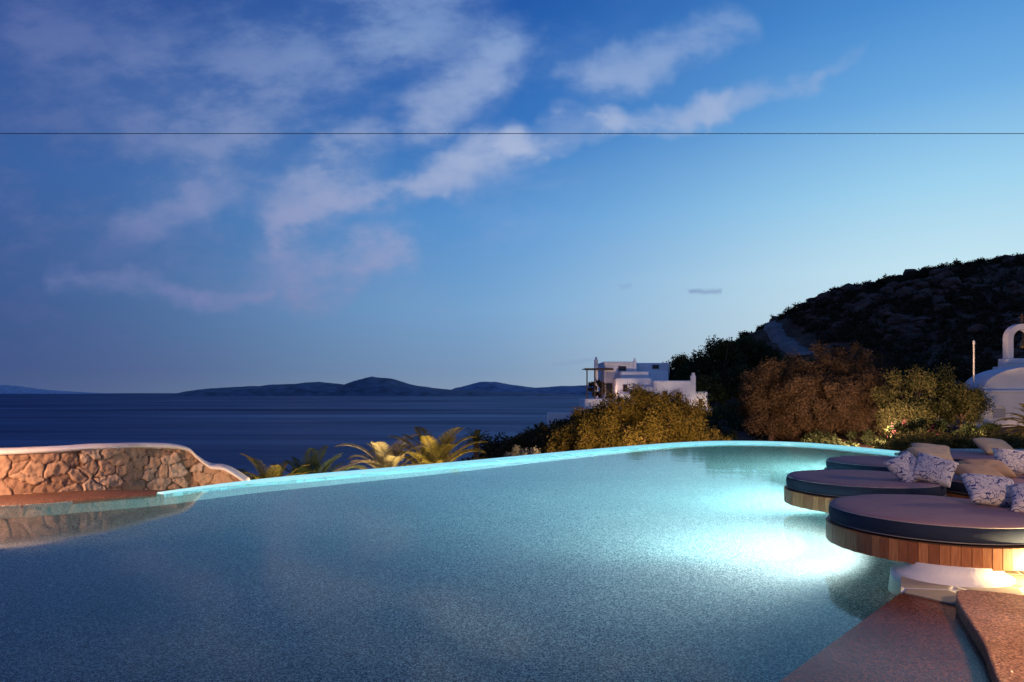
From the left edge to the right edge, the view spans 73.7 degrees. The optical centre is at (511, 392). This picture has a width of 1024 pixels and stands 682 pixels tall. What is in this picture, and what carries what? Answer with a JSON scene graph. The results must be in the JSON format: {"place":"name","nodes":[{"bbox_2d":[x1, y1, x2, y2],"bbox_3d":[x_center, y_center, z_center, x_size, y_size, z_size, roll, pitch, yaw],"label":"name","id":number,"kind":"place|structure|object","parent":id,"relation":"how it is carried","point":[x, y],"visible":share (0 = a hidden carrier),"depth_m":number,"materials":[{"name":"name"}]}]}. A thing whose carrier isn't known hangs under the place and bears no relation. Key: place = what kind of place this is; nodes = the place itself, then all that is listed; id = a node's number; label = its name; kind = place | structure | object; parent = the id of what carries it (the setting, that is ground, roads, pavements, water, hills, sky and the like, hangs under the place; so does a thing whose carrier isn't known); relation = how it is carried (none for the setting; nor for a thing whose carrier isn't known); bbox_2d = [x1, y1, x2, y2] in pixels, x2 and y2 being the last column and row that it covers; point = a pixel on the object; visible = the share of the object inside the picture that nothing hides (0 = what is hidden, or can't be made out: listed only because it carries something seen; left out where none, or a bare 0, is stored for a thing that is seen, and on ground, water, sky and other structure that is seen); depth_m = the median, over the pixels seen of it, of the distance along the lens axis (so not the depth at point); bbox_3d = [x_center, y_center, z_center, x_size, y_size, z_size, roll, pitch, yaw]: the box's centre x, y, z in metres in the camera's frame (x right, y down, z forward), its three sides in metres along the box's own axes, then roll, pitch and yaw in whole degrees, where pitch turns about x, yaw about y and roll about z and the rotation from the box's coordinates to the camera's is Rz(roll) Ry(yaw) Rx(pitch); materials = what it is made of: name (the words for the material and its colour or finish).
{"place":"outdoors","nodes":[
{"label":"outdoors","id":0,"kind":"place"},
{"bbox_2d":[0,385,117,393],"bbox_3d":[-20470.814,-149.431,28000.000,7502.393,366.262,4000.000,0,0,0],"label":"island","id":1,"kind":"structure","parent":0,"point":[8,389],"depth_m":27119.19,"materials":[{"name":"stone"}]},
{"bbox_2d":[0,393,593,476],"bbox_3d":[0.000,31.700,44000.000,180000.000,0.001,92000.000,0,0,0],"label":"sea","id":2,"kind":"structure","parent":0,"point":[265,430],"depth_m":757.16,"materials":[{"name":"liquid"}]},
{"bbox_2d":[160,377,585,395],"bbox_3d":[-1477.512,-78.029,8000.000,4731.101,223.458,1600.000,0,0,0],"label":"island","id":3,"kind":"structure","parent":0,"point":[372,386],"depth_m":7399.21,"materials":[{"name":"stone"}]},
{"bbox_2d":[0,133,1023,133],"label":"overhead cable","id":4,"kind":"object","parent":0,"point":[511,133],"visible":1,"depth_m":9.99,"materials":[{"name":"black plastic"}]},
{"bbox_2d":[0,0,1023,392],"label":"sky","id":5,"kind":"structure","parent":0,"point":[130,263],"materials":[{"name":"blue"}]},
{"bbox_2d":[451,382,593,394],"bbox_3d":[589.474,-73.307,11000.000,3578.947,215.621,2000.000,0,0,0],"label":"island","id":6,"kind":"structure","parent":0,"point":[504,387],"depth_m":10364.90,"materials":[{"name":"grey stone"}]},
{"bbox_2d":[499,262,1023,457],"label":"hillside terrain","id":7,"kind":"structure","parent":0,"point":[805,340],"depth_m":110.28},
{"bbox_2d":[236,468,268,479],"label":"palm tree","id":8,"kind":"object","parent":7,"relation":"on","point":[242,470],"visible":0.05,"depth_m":17.96,"materials":[{"name":"green plant"}]},
{"bbox_2d":[240,453,314,479],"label":"palm tree","id":9,"kind":"object","parent":7,"relation":"on","point":[278,470],"visible":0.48,"depth_m":16.40,"materials":[{"name":"green plant"}]},
{"bbox_2d":[272,445,364,474],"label":"palm tree","id":10,"kind":"object","parent":7,"relation":"on","point":[313,463],"visible":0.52,"depth_m":17.37,"materials":[{"name":"green plant"}]},
{"bbox_2d":[333,434,426,471],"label":"palm tree","id":11,"kind":"object","parent":7,"relation":"on","point":[389,459],"visible":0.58,"depth_m":20.32,"materials":[{"name":"palm foliage"},{"name":"bark"}]},
{"bbox_2d":[367,427,486,464],"bbox_3d":[-2.285,3.104,21.061,3.853,4.192,3.364,0,0,32],"label":"palm tree","id":12,"kind":"object","parent":7,"relation":"on","point":[439,454],"visible":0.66,"depth_m":20.62,"materials":[{"name":"green plant"}]},
{"bbox_2d":[0,441,900,681],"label":"swimming pool","id":13,"kind":"structure","parent":7,"relation":"in","point":[710,561],"depth_m":6.37,"materials":[{"name":"liquid"}]},
{"bbox_2d":[0,490,168,505],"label":"pool ledge","id":14,"kind":"object","parent":13,"relation":"on","point":[33,498],"visible":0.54,"depth_m":11.03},
{"bbox_2d":[824,456,895,471],"bbox_3d":[6.548,2.031,11.871,2.039,1.737,2.037,0,0,0],"label":"round daybed","id":15,"kind":"object","parent":13,"relation":"on","point":[873,463],"visible":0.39,"depth_m":11.65,"materials":[{"name":"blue fabric"}]},
{"bbox_2d":[906,446,952,460],"bbox_3d":[7.100,1.049,11.600,0.600,0.192,0.420,0,28,-12],"label":"throw pillow","id":16,"kind":"object","parent":15,"relation":"on","point":[934,451],"visible":0.52,"depth_m":11.55,"materials":[{"name":"beige fabric"}]},
{"bbox_2d":[910,443,953,460],"bbox_3d":[7.350,1.039,11.949,0.620,0.196,0.420,5,34,18],"label":"throw pillow","id":17,"kind":"object","parent":15,"relation":"on","point":[945,449],"visible":0.29,"depth_m":11.96,"materials":[{"name":"beige fabric"}]},
{"bbox_2d":[784,469,948,513],"bbox_3d":[4.900,2.031,9.540,2.045,1.738,2.043,0,0,0],"label":"round daybed","id":18,"kind":"object","parent":13,"relation":"on","point":[817,490],"visible":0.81,"depth_m":9.04,"materials":[{"name":"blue fabric"}]},
{"bbox_2d":[882,451,917,481],"bbox_3d":[5.300,1.012,9.152,0.500,0.198,0.440,-17,51,-23],"label":"throw pillow","id":19,"kind":"object","parent":18,"relation":"on","point":[901,467],"visible":0.8,"depth_m":9.08,"materials":[{"name":"fabric"}]},
{"bbox_2d":[913,452,958,487],"bbox_3d":[5.550,1.010,8.980,0.480,0.196,0.440,18,56,37],"label":"throw pillow","id":20,"kind":"object","parent":18,"relation":"on","point":[929,468],"visible":0.98,"depth_m":8.90,"materials":[{"name":"fabric"}]},
{"bbox_2d":[458,428,493,458],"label":"palm tree","id":21,"kind":"object","parent":7,"relation":"on","point":[476,439],"visible":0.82,"depth_m":45.83,"materials":[{"name":"green plant"}]},
{"bbox_2d":[503,445,538,456],"bbox_3d":[0.485,3.211,32.984,1.838,1.427,1.433,0,0,16],"label":"silver bush","id":22,"kind":"object","parent":7,"relation":"on","point":[516,450],"visible":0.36,"depth_m":33.06,"materials":[{"name":"green plant"}]},
{"bbox_2d":[547,412,572,426],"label":"garden wall","id":23,"kind":"structure","parent":7,"relation":"on","point":[551,416],"depth_m":80.00,"materials":[{"name":"white paint"}]},
{"bbox_2d":[539,421,617,453],"bbox_3d":[4.009,3.482,38.674,5.027,3.984,5.465,0,0,0],"label":"round shrub","id":24,"kind":"object","parent":7,"relation":"on","point":[559,445],"visible":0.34,"depth_m":38.17,"materials":[{"name":"green plant"}]},
{"bbox_2d":[461,406,724,460],"bbox_3d":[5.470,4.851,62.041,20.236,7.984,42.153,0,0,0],"label":"coastal scrub","id":25,"kind":"object","parent":7,"relation":"on","point":[502,447],"visible":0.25,"depth_m":52.00,"materials":[{"name":"green plant"}]},
{"bbox_2d":[579,398,613,408],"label":"terrace wall","id":26,"kind":"structure","parent":7,"relation":"on","point":[584,402],"depth_m":79.60,"materials":[{"name":"white paint"}]},
{"bbox_2d":[586,370,587,398],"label":"pergola post","id":27,"kind":"object","parent":26,"relation":"on","point":[586,384],"visible":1,"depth_m":80.06,"materials":[{"name":"brown wood"}]},
{"bbox_2d":[594,360,597,398],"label":"chimney","id":28,"kind":"object","parent":26,"relation":"on","point":[596,366],"visible":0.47,"depth_m":83.00,"materials":[{"name":"white paint"}]},
{"bbox_2d":[588,380,605,397],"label":"terrace plants","id":29,"kind":"object","parent":26,"relation":"on","point":[591,384],"visible":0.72,"depth_m":81.03,"materials":[{"name":"green plant"}]},
{"bbox_2d":[601,370,602,398],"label":"pergola post","id":30,"kind":"object","parent":26,"relation":"on","point":[601,384],"visible":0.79,"depth_m":80.06,"materials":[{"name":"brown wood"}]},
{"bbox_2d":[607,384,611,397],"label":"window glass","id":31,"kind":"object","parent":26,"relation":"on","point":[609,386],"visible":0.64,"depth_m":83.93,"materials":[{"name":"black glass"}]},
{"bbox_2d":[598,364,636,397],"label":"block","id":32,"kind":"structure","parent":7,"relation":"on","point":[609,376],"depth_m":84.00,"materials":[{"name":"white paint"}]},
{"bbox_2d":[598,362,636,365],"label":"parapet","id":33,"kind":"structure","parent":32,"relation":"on","point":[602,363],"depth_m":83.90,"materials":[{"name":"white paint"}]},
{"bbox_2d":[633,361,635,370],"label":"chimney","id":34,"kind":"object","parent":32,"relation":"on","point":[634,365],"visible":0.56,"depth_m":83.80,"materials":[{"name":"white paint"}]},
{"bbox_2d":[613,378,652,397],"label":"block","id":35,"kind":"structure","parent":7,"relation":"on","point":[618,383],"depth_m":81.50,"materials":[{"name":"white paint"}]},
{"bbox_2d":[619,371,648,377],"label":"wall","id":36,"kind":"structure","parent":35,"relation":"on","point":[633,374],"depth_m":82.80,"materials":[{"name":"white paint"}]},
{"bbox_2d":[554,382,731,450],"bbox_3d":[7.546,2.283,40.361,11.225,6.110,8.373,0,0,0],"label":"round shrub","id":37,"kind":"object","parent":7,"relation":"on","point":[651,423],"visible":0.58,"depth_m":38.93,"materials":[{"name":"green plant"}]},
{"bbox_2d":[635,386,652,408],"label":"stair wall","id":38,"kind":"structure","parent":7,"relation":"on","point":[647,387],"depth_m":80.61,"materials":[{"name":"white paint"}]},
{"bbox_2d":[637,363,669,380],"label":"block","id":39,"kind":"structure","parent":7,"relation":"on","point":[648,366],"depth_m":87.00,"materials":[{"name":"paint"}]},
{"bbox_2d":[651,381,695,407],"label":"front block","id":40,"kind":"structure","parent":7,"relation":"on","point":[661,386],"depth_m":80.00,"materials":[{"name":"white paint"}]},
{"bbox_2d":[648,371,667,380],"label":"tier","id":41,"kind":"object","parent":40,"relation":"on","point":[659,375],"visible":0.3,"depth_m":85.00,"materials":[{"name":"paint"}]},
{"bbox_2d":[690,375,695,391],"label":"chimney","id":42,"kind":"object","parent":40,"relation":"on","point":[693,382],"visible":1,"depth_m":79.90,"materials":[{"name":"white paint"}]},
{"bbox_2d":[662,352,702,380],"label":"pine tree","id":43,"kind":"object","parent":7,"relation":"on","point":[678,364],"visible":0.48,"depth_m":86.68,"materials":[{"name":"green plant"}]},
{"bbox_2d":[673,346,724,390],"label":"pine tree","id":44,"kind":"object","parent":7,"relation":"on","point":[705,357],"visible":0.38,"depth_m":89.14,"materials":[{"name":"green plant"}]},
{"bbox_2d":[696,392,707,407],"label":"annex","id":45,"kind":"object","parent":7,"relation":"on","point":[704,395],"visible":0.26,"depth_m":80.60,"materials":[{"name":"white paint"}]},
{"bbox_2d":[685,371,732,405],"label":"pine tree","id":46,"kind":"object","parent":7,"relation":"on","point":[707,384],"visible":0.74,"depth_m":81.74,"materials":[{"name":"green plant"}]},
{"bbox_2d":[696,334,747,404],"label":"pine tree","id":47,"kind":"object","parent":7,"relation":"on","point":[719,347],"visible":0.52,"depth_m":89.09,"materials":[{"name":"green plant"}]},
{"bbox_2d":[711,364,756,402],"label":"pine tree","id":48,"kind":"object","parent":7,"relation":"on","point":[727,375],"visible":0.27,"depth_m":83.20,"materials":[{"name":"green plant"}]},
{"bbox_2d":[719,334,777,373],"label":"pine tree","id":49,"kind":"object","parent":7,"relation":"on","point":[752,349],"visible":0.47,"depth_m":90.63,"materials":[{"name":"green plant"}]},
{"bbox_2d":[755,323,764,331],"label":"olive tree","id":50,"kind":"object","parent":7,"relation":"on","point":[761,327],"visible":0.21,"depth_m":149.82,"materials":[{"name":"green plant"}]},
{"bbox_2d":[739,375,801,440],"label":"tamarisk tree","id":51,"kind":"object","parent":7,"relation":"on","point":[760,402],"visible":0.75,"depth_m":48.24,"materials":[{"name":"brown plant"}]},
{"bbox_2d":[744,349,798,367],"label":"pine tree","id":52,"kind":"object","parent":7,"relation":"on","point":[776,354],"visible":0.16,"depth_m":92.35,"materials":[{"name":"green plant"}]},
{"bbox_2d":[734,356,827,438],"bbox_3d":[19.767,0.560,50.217,7.096,6.593,5.820,0,0,0],"label":"tamarisk tree","id":53,"kind":"object","parent":7,"relation":"on","point":[768,369],"visible":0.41,"depth_m":49.50,"materials":[{"name":"brown plant"}]},
{"bbox_2d":[677,400,898,440],"bbox_3d":[23.965,2.219,64.852,22.159,4.164,28.600,0,0,0],"label":"garden hedge","id":54,"kind":"object","parent":7,"relation":"on","point":[728,414],"visible":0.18,"depth_m":58.37,"materials":[{"name":"green plant"}]},
{"bbox_2d":[776,357,831,373],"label":"pine tree","id":55,"kind":"object","parent":7,"relation":"on","point":[808,358],"visible":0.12,"depth_m":88.55,"materials":[{"name":"green plant"}]},
{"bbox_2d":[770,365,866,441],"bbox_3d":[21.327,0.843,47.664,6.387,5.722,5.584,0,0,29],"label":"tamarisk tree","id":56,"kind":"object","parent":7,"relation":"on","point":[824,419],"visible":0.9,"depth_m":46.53,"materials":[{"name":"brown plant"}]},
{"bbox_2d":[773,340,866,434],"bbox_3d":[22.911,-0.142,50.456,6.404,7.566,6.453,0,0,-23],"label":"tamarisk tree","id":57,"kind":"object","parent":7,"relation":"on","point":[841,368],"visible":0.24,"depth_m":49.63,"materials":[{"name":"brown plant"}]},
{"bbox_2d":[814,341,904,433],"bbox_3d":[25.636,-0.276,51.612,6.697,7.550,6.468,0,0,37],"label":"tamarisk tree","id":58,"kind":"object","parent":7,"relation":"on","point":[863,360],"visible":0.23,"depth_m":51.00,"materials":[{"name":"brown plant"}]},
{"bbox_2d":[821,365,904,435],"bbox_3d":[24.609,0.763,47.481,6.502,5.344,5.629,0,0,0],"label":"tamarisk tree","id":59,"kind":"object","parent":7,"relation":"on","point":[865,418],"visible":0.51,"depth_m":46.50,"materials":[{"name":"brown plant"}]},
{"bbox_2d":[714,252,1023,398],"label":"hill scrub","id":60,"kind":"object","parent":7,"relation":"on","point":[965,345],"visible":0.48,"depth_m":109.95,"materials":[{"name":"green plant"}]},
{"bbox_2d":[755,419,1001,448],"bbox_3d":[19.822,3.081,38.343,20.486,2.976,16.913,0,0,0],"label":"garden hedge","id":61,"kind":"object","parent":7,"relation":"on","point":[816,436],"visible":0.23,"depth_m":41.69,"materials":[{"name":"green plant"}]},
{"bbox_2d":[850,358,906,426],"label":"tamarisk tree","id":62,"kind":"object","parent":7,"relation":"on","point":[885,364],"visible":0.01,"depth_m":52.47,"materials":[{"name":"brown plant"}]},
{"bbox_2d":[769,253,1023,361],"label":"hill rocks","id":63,"kind":"object","parent":7,"relation":"on","point":[919,321],"visible":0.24,"depth_m":125.17,"materials":[{"name":"stone"}]},
{"bbox_2d":[784,254,1018,313],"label":"ridge scrub","id":64,"kind":"object","parent":7,"relation":"on","point":[923,274],"visible":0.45,"depth_m":139.77,"materials":[{"name":"green plant"}]},
{"bbox_2d":[779,449,1023,681],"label":"pool deck","id":65,"kind":"structure","parent":7,"relation":"on","point":[916,631],"depth_m":4.55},
{"bbox_2d":[826,494,1023,587],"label":"round daybed","id":66,"kind":"object","parent":65,"relation":"on","point":[952,541],"visible":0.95,"depth_m":6.27,"materials":[{"name":"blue fabric"}]},
{"bbox_2d":[959,473,1013,506],"bbox_3d":[5.030,1.020,7.150,0.520,0.199,0.420,6,37,10],"label":"throw pillow","id":67,"kind":"object","parent":66,"relation":"on","point":[984,489],"visible":0.88,"depth_m":7.06,"materials":[{"name":"fabric"}]},
{"bbox_2d":[1008,483,1023,511],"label":"throw pillow","id":68,"kind":"object","parent":66,"relation":"on","point":[1017,496],"visible":0.94,"depth_m":6.75,"materials":[{"name":"fabric"}]},
{"bbox_2d":[898,450,994,461],"bbox_3d":[8.600,2.031,13.200,2.038,1.738,2.041,0,0,0],"label":"round daybed","id":69,"kind":"object","parent":65,"relation":"on","point":[958,455],"visible":0.13,"depth_m":12.72,"materials":[{"name":"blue fabric"}]},
{"bbox_2d":[972,438,1013,454],"bbox_3d":[9.200,1.029,13.000,0.700,0.223,0.450,5,33,-10],"label":"throw pillow","id":70,"kind":"object","parent":69,"relation":"on","point":[986,445],"visible":0.75,"depth_m":12.91,"materials":[{"name":"beige fabric"}]},
{"bbox_2d":[946,473,1023,498],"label":"round daybed","id":71,"kind":"object","parent":65,"relation":"on","point":[957,489],"visible":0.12,"depth_m":9.18,"materials":[{"name":"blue fabric"}]},
{"bbox_2d":[954,464,1004,476],"bbox_3d":[6.200,1.070,9.100,0.620,0.180,0.420,4,15,-10],"label":"throw pillow","id":72,"kind":"object","parent":71,"relation":"on","point":[972,469],"visible":0.54,"depth_m":9.02,"materials":[{"name":"beige fabric"}]},
{"bbox_2d":[957,459,1016,477],"bbox_3d":[6.600,1.059,9.499,0.600,0.201,0.420,0,22,10],"label":"throw pillow","id":73,"kind":"object","parent":71,"relation":"on","point":[1001,467],"visible":0.48,"depth_m":9.43,"materials":[{"name":"beige fabric"}]},
{"bbox_2d":[992,448,1023,475],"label":"throw pillow","id":74,"kind":"object","parent":71,"relation":"on","point":[1012,460],"visible":0.69,"depth_m":9.72,"materials":[{"name":"fabric"}]},
{"bbox_2d":[875,397,939,436],"bbox_3d":[23.937,1.858,41.440,3.428,3.225,2.987,0,0,34],"label":"shrub","id":75,"kind":"object","parent":7,"relation":"on","point":[907,410],"visible":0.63,"depth_m":41.01,"materials":[{"name":"green plant"}]},
{"bbox_2d":[870,364,950,427],"bbox_3d":[25.155,0.717,43.060,3.859,5.121,4.281,0,0,-37],"label":"olive tree","id":76,"kind":"object","parent":7,"relation":"on","point":[922,383],"visible":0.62,"depth_m":42.82,"materials":[{"name":"green plant"}]},
{"bbox_2d":[885,417,954,441],"bbox_3d":[21.392,2.330,35.958,3.328,2.176,2.194,0,0,0],"label":"bougainvillea","id":77,"kind":"object","parent":7,"relation":"on","point":[916,425],"visible":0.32,"depth_m":35.67,"materials":[{"name":"green plant"}]},
{"bbox_2d":[924,265,941,275],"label":"olive tree","id":78,"kind":"object","parent":7,"relation":"on","point":[928,269],"visible":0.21,"depth_m":138.68,"materials":[{"name":"green plant"}]},
{"bbox_2d":[900,362,967,426],"bbox_3d":[27.312,0.550,44.230,4.145,5.054,3.884,0,0,0],"label":"olive tree","id":79,"kind":"object","parent":7,"relation":"on","point":[943,373],"visible":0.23,"depth_m":43.22,"materials":[{"name":"green plant"}]},
{"bbox_2d":[869,428,1023,450],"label":"flower border","id":80,"kind":"object","parent":7,"relation":"on","point":[902,442],"visible":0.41,"depth_m":22.80,"materials":[{"name":"green plant"}]},
{"bbox_2d":[873,426,1023,447],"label":"flower border","id":81,"kind":"object","parent":7,"relation":"on","point":[921,434],"visible":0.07,"depth_m":31.92,"materials":[{"name":"green plant"}]},
{"bbox_2d":[934,381,997,430],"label":"olive tree","id":82,"kind":"object","parent":7,"relation":"on","point":[976,402],"visible":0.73,"depth_m":42.57,"materials":[{"name":"green plant"}]},
{"bbox_2d":[973,340,974,425],"bbox_3d":[29.904,-0.363,44.200,0.140,6.126,0.140,0,0,0],"label":"lamp post","id":83,"kind":"object","parent":7,"relation":"on","point":[973,367],"visible":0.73,"depth_m":44.16,"materials":[{"name":"white metal"}]},
{"bbox_2d":[968,256,987,264],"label":"olive tree","id":84,"kind":"object","parent":7,"relation":"on","point":[979,261],"visible":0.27,"depth_m":139.29,"materials":[{"name":"green plant"}]},
{"bbox_2d":[933,314,1023,427],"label":"white chapel","id":85,"kind":"structure","parent":7,"relation":"on","point":[1003,381],"depth_m":45.40,"materials":[{"name":"white paint"}]},
{"bbox_2d":[992,403,1023,437],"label":"palm tree","id":86,"kind":"object","parent":7,"relation":"on","point":[1018,426],"visible":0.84,"depth_m":31.91,"materials":[{"name":"green plant"}]},
{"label":"stone wall","id":87,"kind":"object","parent":7,"relation":"on","visible":0},
{"bbox_2d":[0,448,239,494],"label":"stonework","id":88,"kind":"object","parent":87,"relation":"attached to","point":[130,469],"visible":0.45,"depth_m":12.14,"materials":[{"name":"stone"}]},
{"bbox_2d":[0,443,249,480],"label":"coping","id":89,"kind":"object","parent":87,"relation":"on","point":[237,474],"visible":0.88,"depth_m":12.27,"materials":[{"name":"white concrete"}]},
{"bbox_2d":[764,320,813,355],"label":"hill road","id":90,"kind":"structure","parent":0,"point":[774,330],"depth_m":129.72,"materials":[{"name":"grey asphalt"}]}
]}

